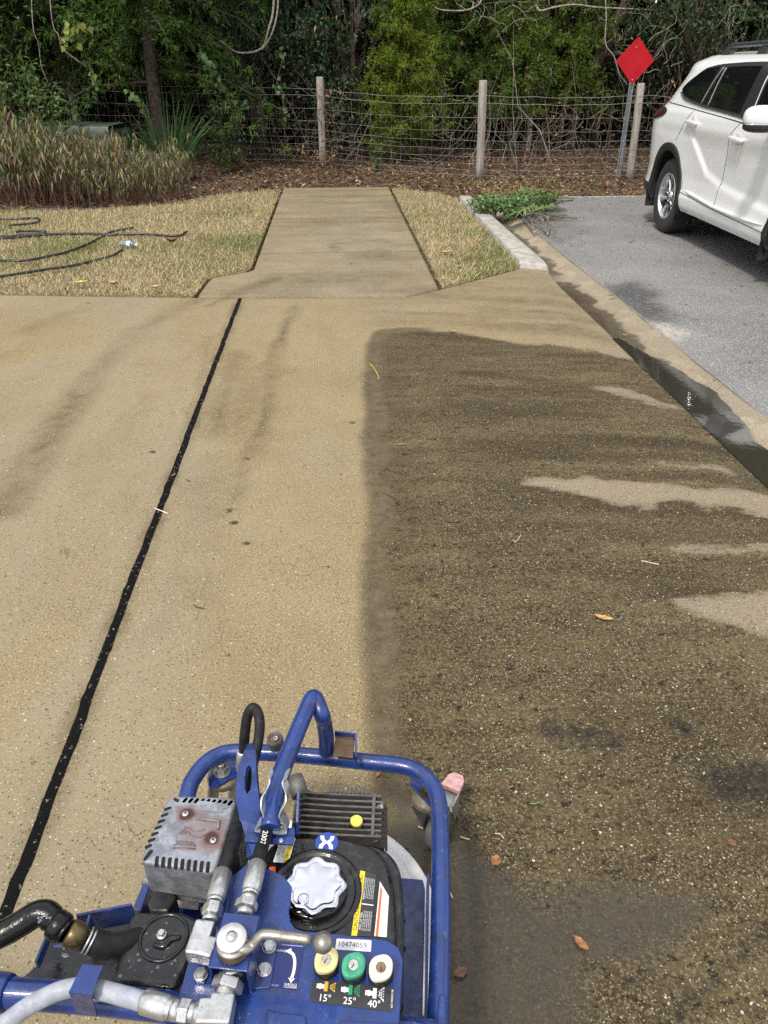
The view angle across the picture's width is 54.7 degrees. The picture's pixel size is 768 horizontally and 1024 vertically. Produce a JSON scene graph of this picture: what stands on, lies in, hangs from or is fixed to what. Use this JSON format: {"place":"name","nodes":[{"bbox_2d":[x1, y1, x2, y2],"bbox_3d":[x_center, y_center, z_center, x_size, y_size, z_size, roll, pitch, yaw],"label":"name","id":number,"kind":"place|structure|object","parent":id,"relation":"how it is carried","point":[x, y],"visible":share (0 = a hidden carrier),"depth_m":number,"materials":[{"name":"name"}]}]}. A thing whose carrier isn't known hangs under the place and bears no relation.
{"place":"outdoors","nodes":[
{"label":"outdoors","id":0,"kind":"place"},
{"bbox_2d":[0,295,237,913],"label":"driveway","id":1,"kind":"structure","parent":0,"point":[71,433],"depth_m":3.37,"materials":[{"name":"concrete"}]},
{"bbox_2d":[0,298,241,919],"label":"expansion joint","id":2,"kind":"object","parent":1,"relation":"on","point":[21,871],"visible":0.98,"depth_m":2.21,"materials":[{"name":"black rubber"}]},
{"bbox_2d":[0,187,280,297],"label":"lawn","id":3,"kind":"structure","parent":0,"point":[208,280],"depth_m":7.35,"materials":[{"name":"plant"}]},
{"bbox_2d":[0,217,187,277],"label":"lawn hose","id":4,"kind":"object","parent":3,"relation":"on","point":[41,233],"visible":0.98,"depth_m":7.96,"materials":[{"name":"black rubber"}]},
{"bbox_2d":[197,267,437,297],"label":"sidewalk","id":5,"kind":"structure","parent":0,"point":[357,283],"depth_m":6.32,"materials":[{"name":"concrete"}]},
{"bbox_2d":[0,132,650,211],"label":"forest floor","id":6,"kind":"structure","parent":0,"point":[275,176],"depth_m":12.72,"materials":[{"name":"brown plant"}]},
{"bbox_2d":[0,128,32,205],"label":"withered plant","id":7,"kind":"object","parent":6,"relation":"on","point":[2,184],"visible":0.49,"depth_m":9.95,"materials":[{"name":"brown plant"}]},
{"bbox_2d":[0,106,43,188],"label":"withered plant","id":8,"kind":"object","parent":6,"relation":"on","point":[34,130],"visible":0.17,"depth_m":10.64,"materials":[{"name":"brown plant"}]},
{"bbox_2d":[0,111,45,202],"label":"withered plant","id":9,"kind":"object","parent":6,"relation":"on","point":[14,126],"visible":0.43,"depth_m":9.88,"materials":[{"name":"brown plant"}]},
{"bbox_2d":[0,130,51,207],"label":"withered plant","id":10,"kind":"object","parent":6,"relation":"on","point":[12,174],"visible":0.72,"depth_m":9.82,"materials":[{"name":"brown plant"}]},
{"bbox_2d":[1,128,53,206],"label":"withered plant","id":11,"kind":"object","parent":6,"relation":"on","point":[7,151],"visible":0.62,"depth_m":9.77,"materials":[{"name":"brown plant"}]},
{"bbox_2d":[3,115,60,208],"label":"withered plant","id":12,"kind":"object","parent":6,"relation":"on","point":[34,142],"visible":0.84,"depth_m":9.65,"materials":[{"name":"brown plant"}]},
{"bbox_2d":[5,130,60,204],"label":"withered plant","id":13,"kind":"object","parent":6,"relation":"on","point":[19,185],"visible":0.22,"depth_m":9.90,"materials":[{"name":"brown plant"}]},
{"bbox_2d":[0,3,67,124],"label":"cedar tree","id":14,"kind":"object","parent":6,"relation":"on","point":[3,46],"visible":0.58,"depth_m":12.49,"materials":[{"name":"green plant"}]},
{"bbox_2d":[0,55,70,179],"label":"shrub","id":15,"kind":"object","parent":6,"relation":"on","point":[35,79],"visible":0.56,"depth_m":10.98,"materials":[{"name":"green plant"}]},
{"bbox_2d":[34,144,76,209],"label":"withered plant","id":16,"kind":"object","parent":6,"relation":"on","point":[54,163],"visible":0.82,"depth_m":9.72,"materials":[{"name":"brown plant"}]},
{"bbox_2d":[31,130,79,207],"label":"withered plant","id":17,"kind":"object","parent":6,"relation":"on","point":[45,160],"visible":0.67,"depth_m":9.78,"materials":[{"name":"brown plant"}]},
{"bbox_2d":[40,132,82,201],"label":"withered plant","id":18,"kind":"object","parent":6,"relation":"on","point":[67,142],"visible":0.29,"depth_m":10.01,"materials":[{"name":"brown plant"}]},
{"bbox_2d":[48,126,91,207],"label":"withered plant","id":19,"kind":"object","parent":6,"relation":"on","point":[65,150],"visible":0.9,"depth_m":9.69,"materials":[{"name":"brown plant"}]},
{"bbox_2d":[20,121,132,185],"bbox_3d":[-4.730,-5.619,11.639,1.389,0.857,0.860,4,31,6],"label":"utility box","id":20,"kind":"object","parent":6,"relation":"on","point":[94,128],"visible":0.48,"depth_m":11.15,"materials":[{"name":"green paint"}]},
{"bbox_2d":[58,160,100,205],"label":"withered plant","id":21,"kind":"object","parent":6,"relation":"on","point":[73,181],"visible":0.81,"depth_m":9.86,"materials":[{"name":"brown plant"}]},
{"bbox_2d":[81,165,113,206],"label":"withered plant","id":22,"kind":"object","parent":6,"relation":"on","point":[92,172],"visible":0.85,"depth_m":9.86,"materials":[{"name":"brown plant"}]},
{"bbox_2d":[77,131,118,201],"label":"withered plant","id":23,"kind":"object","parent":6,"relation":"on","point":[105,136],"visible":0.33,"depth_m":10.06,"materials":[{"name":"brown plant"}]},
{"bbox_2d":[90,134,120,199],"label":"withered plant","id":24,"kind":"object","parent":6,"relation":"on","point":[98,139],"visible":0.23,"depth_m":10.22,"materials":[{"name":"brown plant"}]},
{"bbox_2d":[85,135,126,206],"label":"withered plant","id":25,"kind":"object","parent":6,"relation":"on","point":[103,162],"visible":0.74,"depth_m":9.78,"materials":[{"name":"brown plant"}]},
{"bbox_2d":[0,0,213,147],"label":"cedar tree","id":26,"kind":"object","parent":6,"relation":"on","point":[65,63],"visible":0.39,"depth_m":13.51,"materials":[{"name":"green plant"}]},
{"bbox_2d":[92,135,127,206],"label":"withered plant","id":27,"kind":"object","parent":6,"relation":"on","point":[108,173],"visible":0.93,"depth_m":9.61,"materials":[{"name":"brown plant"}]},
{"bbox_2d":[110,164,142,205],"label":"withered plant","id":28,"kind":"object","parent":6,"relation":"on","point":[128,185],"visible":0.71,"depth_m":9.91,"materials":[{"name":"brown plant"}]},
{"bbox_2d":[120,141,151,201],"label":"withered plant","id":29,"kind":"object","parent":6,"relation":"on","point":[129,159],"visible":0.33,"depth_m":10.11,"materials":[{"name":"brown plant"}]},
{"bbox_2d":[125,151,157,203],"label":"withered plant","id":30,"kind":"object","parent":6,"relation":"on","point":[138,171],"visible":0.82,"depth_m":9.96,"materials":[{"name":"brown plant"}]},
{"bbox_2d":[132,158,154,203],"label":"withered plant","id":31,"kind":"object","parent":6,"relation":"on","point":[143,183],"visible":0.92,"depth_m":9.94,"materials":[{"name":"brown plant"}]},
{"bbox_2d":[0,0,305,150],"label":"cedar tree","id":32,"kind":"object","parent":6,"relation":"on","point":[155,18],"visible":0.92,"depth_m":12.06,"materials":[{"name":"green plant"}]},
{"bbox_2d":[59,21,93,51],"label":"creeper","id":33,"kind":"object","parent":32,"relation":"attached to","point":[71,36],"visible":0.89,"depth_m":10.72,"materials":[{"name":"green plant"}]},
{"bbox_2d":[81,49,100,90],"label":"creeper","id":34,"kind":"object","parent":32,"relation":"hanging from","point":[93,77],"visible":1,"depth_m":11.04,"materials":[{"name":"green plant"}]},
{"bbox_2d":[123,89,143,114],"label":"creeper","id":35,"kind":"object","parent":32,"relation":"hanging from","point":[133,97],"visible":0.99,"depth_m":11.32,"materials":[{"name":"green plant"}]},
{"bbox_2d":[197,43,249,111],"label":"creeper","id":36,"kind":"object","parent":32,"relation":"attached to","point":[207,65],"visible":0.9,"depth_m":11.84,"materials":[{"name":"green plant"}]},
{"bbox_2d":[220,0,274,53],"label":"hanging branch","id":37,"kind":"object","parent":32,"relation":"attached to","point":[268,29],"visible":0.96,"depth_m":12.27,"materials":[{"name":"grey plant"}]},
{"bbox_2d":[140,145,165,201],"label":"withered plant","id":38,"kind":"object","parent":6,"relation":"on","point":[143,152],"visible":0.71,"depth_m":10.16,"materials":[{"name":"brown plant"}]},
{"bbox_2d":[140,161,172,202],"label":"withered plant","id":39,"kind":"object","parent":6,"relation":"on","point":[158,177],"visible":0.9,"depth_m":10.05,"materials":[{"name":"brown plant"}]},
{"bbox_2d":[100,76,218,181],"bbox_3d":[-3.396,-5.790,11.309,1.683,1.460,2.090,11,33,18],"label":"spiky clump","id":40,"kind":"object","parent":6,"relation":"on","point":[180,141],"visible":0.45,"depth_m":11.30,"materials":[{"name":"green plant"}]},
{"bbox_2d":[151,152,182,197],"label":"withered plant","id":41,"kind":"object","parent":6,"relation":"on","point":[173,184],"visible":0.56,"depth_m":10.29,"materials":[{"name":"brown plant"}]},
{"bbox_2d":[156,150,185,202],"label":"withered plant","id":42,"kind":"object","parent":6,"relation":"on","point":[165,164],"visible":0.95,"depth_m":10.08,"materials":[{"name":"brown plant"}]},
{"bbox_2d":[162,140,190,199],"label":"withered plant","id":43,"kind":"object","parent":6,"relation":"on","point":[185,162],"visible":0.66,"depth_m":10.34,"materials":[{"name":"brown plant"}]},
{"bbox_2d":[162,130,196,191],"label":"withered plant","id":44,"kind":"object","parent":6,"relation":"on","point":[175,156],"visible":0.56,"depth_m":10.70,"materials":[{"name":"brown plant"}]},
{"bbox_2d":[195,90,252,172],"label":"shrub","id":45,"kind":"object","parent":6,"relation":"on","point":[230,149],"visible":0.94,"depth_m":12.34,"materials":[{"name":"green plant"}]},
{"bbox_2d":[181,21,268,146],"bbox_3d":[-2.629,-10.857,13.364,2.700,7.970,2.241,-6,32,-10],"label":"bare tree","id":46,"kind":"object","parent":6,"relation":"on","point":[259,110],"visible":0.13,"depth_m":15.34,"materials":[{"name":"brown plant"}]},
{"bbox_2d":[159,0,366,154],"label":"broadleaf tree","id":47,"kind":"object","parent":6,"relation":"on","point":[250,61],"visible":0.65,"depth_m":13.19,"materials":[{"name":"green plant"}]},
{"bbox_2d":[272,46,289,126],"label":"creeper","id":48,"kind":"object","parent":47,"relation":"attached to","point":[281,56],"visible":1,"depth_m":12.62,"materials":[{"name":"green plant"}]},
{"bbox_2d":[268,0,335,145],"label":"bare tree","id":49,"kind":"object","parent":6,"relation":"on","point":[298,93],"visible":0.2,"depth_m":15.40,"materials":[{"name":"brown plant"}]},
{"bbox_2d":[296,136,336,168],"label":"bare vine","id":50,"kind":"object","parent":6,"relation":"on","point":[307,164],"visible":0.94,"depth_m":13.06,"materials":[{"name":"brown plant"}]},
{"bbox_2d":[259,0,409,153],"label":"broadleaf tree","id":51,"kind":"object","parent":6,"relation":"on","point":[356,24],"visible":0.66,"depth_m":13.14,"materials":[{"name":"green plant"}]},
{"bbox_2d":[301,60,371,158],"bbox_3d":[-0.888,-7.355,13.719,1.475,1.724,1.251,-2,31,-3],"label":"shrub","id":52,"kind":"object","parent":6,"relation":"on","point":[351,112],"visible":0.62,"depth_m":13.59,"materials":[{"name":"green plant"}]},
{"bbox_2d":[7,77,671,181],"bbox_3d":[0.036,-6.396,12.447,20.227,1.538,1.373,3,31,5],"label":"wire fence","id":53,"kind":"object","parent":6,"relation":"on","point":[482,103],"visible":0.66,"depth_m":11.97,"materials":[{"name":"grey metal"}]},
{"bbox_2d":[263,95,317,162],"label":"bare vine","id":54,"kind":"object","parent":53,"relation":"attached to","point":[299,96],"visible":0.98,"depth_m":13.08,"materials":[{"name":"brown plant"}]},
{"bbox_2d":[290,69,386,165],"bbox_3d":[-0.786,-6.745,12.868,1.511,1.598,0.888,18,35,27],"label":"bare vine","id":55,"kind":"object","parent":53,"relation":"attached to","point":[327,102],"visible":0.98,"depth_m":12.92,"materials":[{"name":"brown plant"}]},
{"bbox_2d":[385,65,472,157],"bbox_3d":[0.723,-6.565,12.152,1.492,1.419,0.358,1,31,2],"label":"bare vine","id":56,"kind":"object","parent":53,"relation":"attached to","point":[436,116],"visible":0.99,"depth_m":12.13,"materials":[{"name":"brown plant"}]},
{"bbox_2d":[490,79,562,171],"bbox_3d":[2.168,-6.144,11.824,1.251,1.293,0.655,-2,31,-3],"label":"bare vine","id":57,"kind":"object","parent":53,"relation":"attached to","point":[528,127],"visible":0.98,"depth_m":11.75,"materials":[{"name":"brown plant"}]},
{"bbox_2d":[548,90,642,174],"bbox_3d":[3.363,-5.996,11.763,1.600,1.353,0.511,-2,31,-3],"label":"bare vine","id":58,"kind":"object","parent":53,"relation":"attached to","point":[576,117],"visible":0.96,"depth_m":11.75,"materials":[{"name":"brown plant"}]},
{"bbox_2d":[368,142,390,171],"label":"seedling","id":59,"kind":"object","parent":6,"relation":"on","point":[375,153],"visible":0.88,"depth_m":12.95,"materials":[{"name":"green plant"}]},
{"bbox_2d":[0,0,767,145],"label":"wood","id":60,"kind":"object","parent":6,"relation":"on","point":[750,30],"visible":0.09,"depth_m":15.72,"materials":[{"name":"green plant"}]},
{"bbox_2d":[0,0,767,175],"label":"undergrowth","id":61,"kind":"object","parent":6,"relation":"on","point":[411,67],"depth_m":13.54,"materials":[{"name":"green plant"}]},
{"bbox_2d":[354,0,461,161],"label":"cedar tree","id":62,"kind":"object","parent":6,"relation":"on","point":[407,12],"visible":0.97,"depth_m":12.95,"materials":[{"name":"green plant"}]},
{"bbox_2d":[407,0,527,150],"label":"cedar tree","id":63,"kind":"object","parent":6,"relation":"on","point":[466,61],"visible":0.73,"depth_m":13.99,"materials":[{"name":"green plant"}]},
{"bbox_2d":[433,0,481,14],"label":"hanging branch","id":64,"kind":"object","parent":63,"relation":"attached to","point":[477,5],"visible":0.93,"depth_m":12.87,"materials":[{"name":"grey plant"}]},
{"bbox_2d":[457,0,562,154],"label":"cedar tree","id":65,"kind":"object","parent":6,"relation":"on","point":[521,49],"visible":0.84,"depth_m":13.56,"materials":[{"name":"green plant"}]},
{"bbox_2d":[453,0,543,44],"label":"bare vine","id":66,"kind":"object","parent":65,"relation":"attached to","point":[505,13],"visible":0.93,"depth_m":13.09,"materials":[{"name":"brown plant"}]},
{"bbox_2d":[535,0,656,14],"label":"hanging branch","id":67,"kind":"object","parent":65,"relation":"attached to","point":[558,6],"visible":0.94,"depth_m":12.99,"materials":[{"name":"grey plant"}]},
{"bbox_2d":[482,0,560,153],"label":"bare tree","id":68,"kind":"object","parent":6,"relation":"on","point":[529,131],"visible":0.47,"depth_m":14.11,"materials":[{"name":"brown plant"}]},
{"bbox_2d":[539,0,555,144],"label":"bare tree","id":69,"kind":"object","parent":6,"relation":"on","point":[542,122],"visible":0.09,"depth_m":16.13,"materials":[{"name":"brown plant"}]},
{"bbox_2d":[470,175,645,194],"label":"mulch","id":70,"kind":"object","parent":6,"relation":"on","point":[511,192],"depth_m":11.33,"materials":[{"name":"brown wood"}]},
{"bbox_2d":[511,114,612,180],"bbox_3d":[2.982,-5.635,11.970,1.915,1.407,0.678,1,31,1],"label":"bare vine","id":71,"kind":"object","parent":6,"relation":"on","point":[550,153],"visible":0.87,"depth_m":11.91,"materials":[{"name":"brown plant"}]},
{"bbox_2d":[517,0,623,149],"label":"cedar tree","id":72,"kind":"object","parent":6,"relation":"on","point":[579,34],"visible":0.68,"depth_m":14.04,"materials":[{"name":"green plant"}]},
{"bbox_2d":[569,0,644,147],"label":"bare tree","id":73,"kind":"object","parent":6,"relation":"on","point":[593,137],"visible":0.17,"depth_m":15.63,"materials":[{"name":"brown plant"}]},
{"bbox_2d":[585,0,627,84],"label":"hanging branch","id":74,"kind":"object","parent":73,"relation":"attached to","point":[611,39],"visible":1,"depth_m":11.87,"materials":[{"name":"grey plant"}]},
{"bbox_2d":[562,0,663,150],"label":"bare tree","id":75,"kind":"object","parent":6,"relation":"on","point":[601,56],"visible":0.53,"depth_m":14.35,"materials":[{"name":"brown plant"}]},
{"bbox_2d":[616,37,653,178],"bbox_3d":[3.863,-6.344,11.805,0.618,2.041,0.043,-6,31,-9],"label":"warning sign","id":76,"kind":"object","parent":6,"relation":"on","point":[635,60],"visible":0.98,"depth_m":11.47,"materials":[{"name":"metal"}]},
{"bbox_2d":[586,14,767,134],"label":"broadleaf tree","id":77,"kind":"object","parent":6,"relation":"on","point":[656,78],"visible":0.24,"depth_m":15.13,"materials":[{"name":"green plant"}]},
{"bbox_2d":[611,0,767,85],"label":"broadleaf tree","id":78,"kind":"object","parent":6,"relation":"on","point":[690,42],"visible":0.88,"depth_m":13.10,"materials":[{"name":"green plant"}]},
{"bbox_2d":[616,12,684,104],"bbox_3d":[4.482,-7.574,12.553,1.345,1.462,0.605,-7,32,-11],"label":"bare vine","id":79,"kind":"object","parent":78,"relation":"attached to","point":[658,49],"visible":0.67,"depth_m":12.51,"materials":[{"name":"brown plant"}]},
{"bbox_2d":[279,187,394,201],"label":"sidewalk","id":80,"kind":"structure","parent":0,"point":[343,194],"depth_m":10.72,"materials":[{"name":"concrete"}]},
{"bbox_2d":[271,200,404,222],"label":"sidewalk","id":81,"kind":"structure","parent":0,"point":[327,211],"depth_m":9.47,"materials":[{"name":"concrete"}]},
{"bbox_2d":[260,221,418,253],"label":"sidewalk","id":82,"kind":"structure","parent":0,"point":[336,237],"depth_m":8.04,"materials":[{"name":"concrete"}]},
{"bbox_2d":[254,251,426,269],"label":"sidewalk","id":83,"kind":"structure","parent":0,"point":[281,261],"depth_m":7.10,"materials":[{"name":"concrete"}]},
{"bbox_2d":[253,189,458,289],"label":"ground","id":84,"kind":"structure","parent":0,"point":[271,221],"depth_m":8.76,"materials":[{"name":"soil"}]},
{"bbox_2d":[549,195,645,198],"bbox_3d":[7.277,-4.575,10.770,11.600,0.085,0.090,-2,31,-3],"label":"road edging","id":85,"kind":"object","parent":84,"relation":"on","point":[602,197],"depth_m":10.50,"materials":[{"name":"grey concrete"}]},
{"bbox_2d":[492,210,767,449],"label":"gutter","id":86,"kind":"object","parent":84,"relation":"on","point":[592,298],"visible":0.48,"depth_m":5.57,"materials":[{"name":"concrete"}]},
{"bbox_2d":[459,195,548,271],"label":"kerb","id":87,"kind":"structure","parent":86,"relation":"on","point":[524,255],"depth_m":7.77,"materials":[{"name":"concrete"}]},
{"bbox_2d":[465,193,527,215],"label":"cut branch","id":88,"kind":"object","parent":87,"relation":"on","point":[483,202],"visible":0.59,"depth_m":9.18,"materials":[{"name":"green plant"}]},
{"bbox_2d":[612,338,767,487],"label":"puddle","id":89,"kind":"object","parent":86,"relation":"on","point":[712,413],"visible":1,"depth_m":4.09,"materials":[{"name":"grey liquid"}]},
{"bbox_2d":[0,268,767,1023],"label":"driveway","id":90,"kind":"structure","parent":0,"point":[284,616],"depth_m":2.42,"materials":[{"name":"concrete"}]},
{"bbox_2d":[0,689,463,1023],"bbox_3d":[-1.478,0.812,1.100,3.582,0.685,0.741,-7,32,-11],"label":"washer","id":91,"kind":"object","parent":90,"relation":"on","point":[247,907],"visible":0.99,"depth_m":1.24,"materials":[{"name":"blue metal"}]},
{"bbox_2d":[0,899,74,949],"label":"water hose","id":92,"kind":"object","parent":91,"relation":"attached to","point":[53,920],"visible":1,"depth_m":1.14,"materials":[{"name":"black rubber"}]},
{"bbox_2d":[314,948,338,979],"bbox_3d":[-0.085,0.661,1.089,0.038,0.041,0.041,-2,31,-3],"label":"spray nozzle","id":93,"kind":"object","parent":91,"relation":"on","point":[326,966],"visible":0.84,"depth_m":1.07,"materials":[{"name":"yellow plastic"}]},
{"bbox_2d":[341,952,365,984],"bbox_3d":[-0.045,0.665,1.083,0.037,0.040,0.041,-2,31,-3],"label":"spray nozzle","id":94,"kind":"object","parent":91,"relation":"on","point":[353,968],"visible":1,"depth_m":1.07,"materials":[{"name":"green plastic"}]},
{"bbox_2d":[368,954,393,987],"bbox_3d":[-0.005,0.667,1.080,0.037,0.040,0.041,-2,31,-3],"label":"spray nozzle","id":95,"kind":"object","parent":91,"relation":"on","point":[380,971],"visible":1,"depth_m":1.07,"materials":[{"name":"white plastic"}]},
{"bbox_2d":[7,301,765,948],"bbox_3d":[-0.610,-0.320,3.628,4.402,0.021,4.996,-2,31,-3],"label":"debris","id":96,"kind":"object","parent":90,"relation":"on","point":[461,633],"visible":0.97,"depth_m":2.43,"materials":[{"name":"brown plant"}]},
{"bbox_2d":[392,185,519,289],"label":"lawn","id":97,"kind":"structure","parent":0,"point":[437,281],"depth_m":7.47,"materials":[{"name":"plant"}]},
{"bbox_2d":[511,198,767,417],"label":"road","id":98,"kind":"structure","parent":0,"point":[721,340],"depth_m":6.59,"materials":[{"name":"grey asphalt"}]},
{"bbox_2d":[489,194,543,220],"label":"cut branch","id":99,"kind":"object","parent":98,"relation":"on","point":[526,202],"visible":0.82,"depth_m":9.07,"materials":[{"name":"green plant"}]},
{"bbox_2d":[501,205,539,220],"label":"palm frond","id":100,"kind":"object","parent":99,"relation":"on","point":[514,215],"visible":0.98,"depth_m":8.76,"materials":[{"name":"green plant"}]},
{"bbox_2d":[507,185,559,217],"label":"cut branch","id":101,"kind":"object","parent":98,"relation":"on","point":[540,201],"visible":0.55,"depth_m":9.45,"materials":[{"name":"green plant"}]},
{"bbox_2d":[521,198,763,360],"bbox_3d":[4.372,-2.542,7.326,5.027,0.079,7.498,-2,31,-3],"label":"road debris","id":102,"kind":"object","parent":98,"relation":"on","point":[681,253],"visible":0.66,"depth_m":7.45,"materials":[{"name":"brown plant"}]},
{"bbox_2d":[644,40,767,259],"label":"parked car","id":103,"kind":"object","parent":98,"relation":"on","point":[708,161],"visible":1,"depth_m":7.04,"materials":[{"name":"white paint"}]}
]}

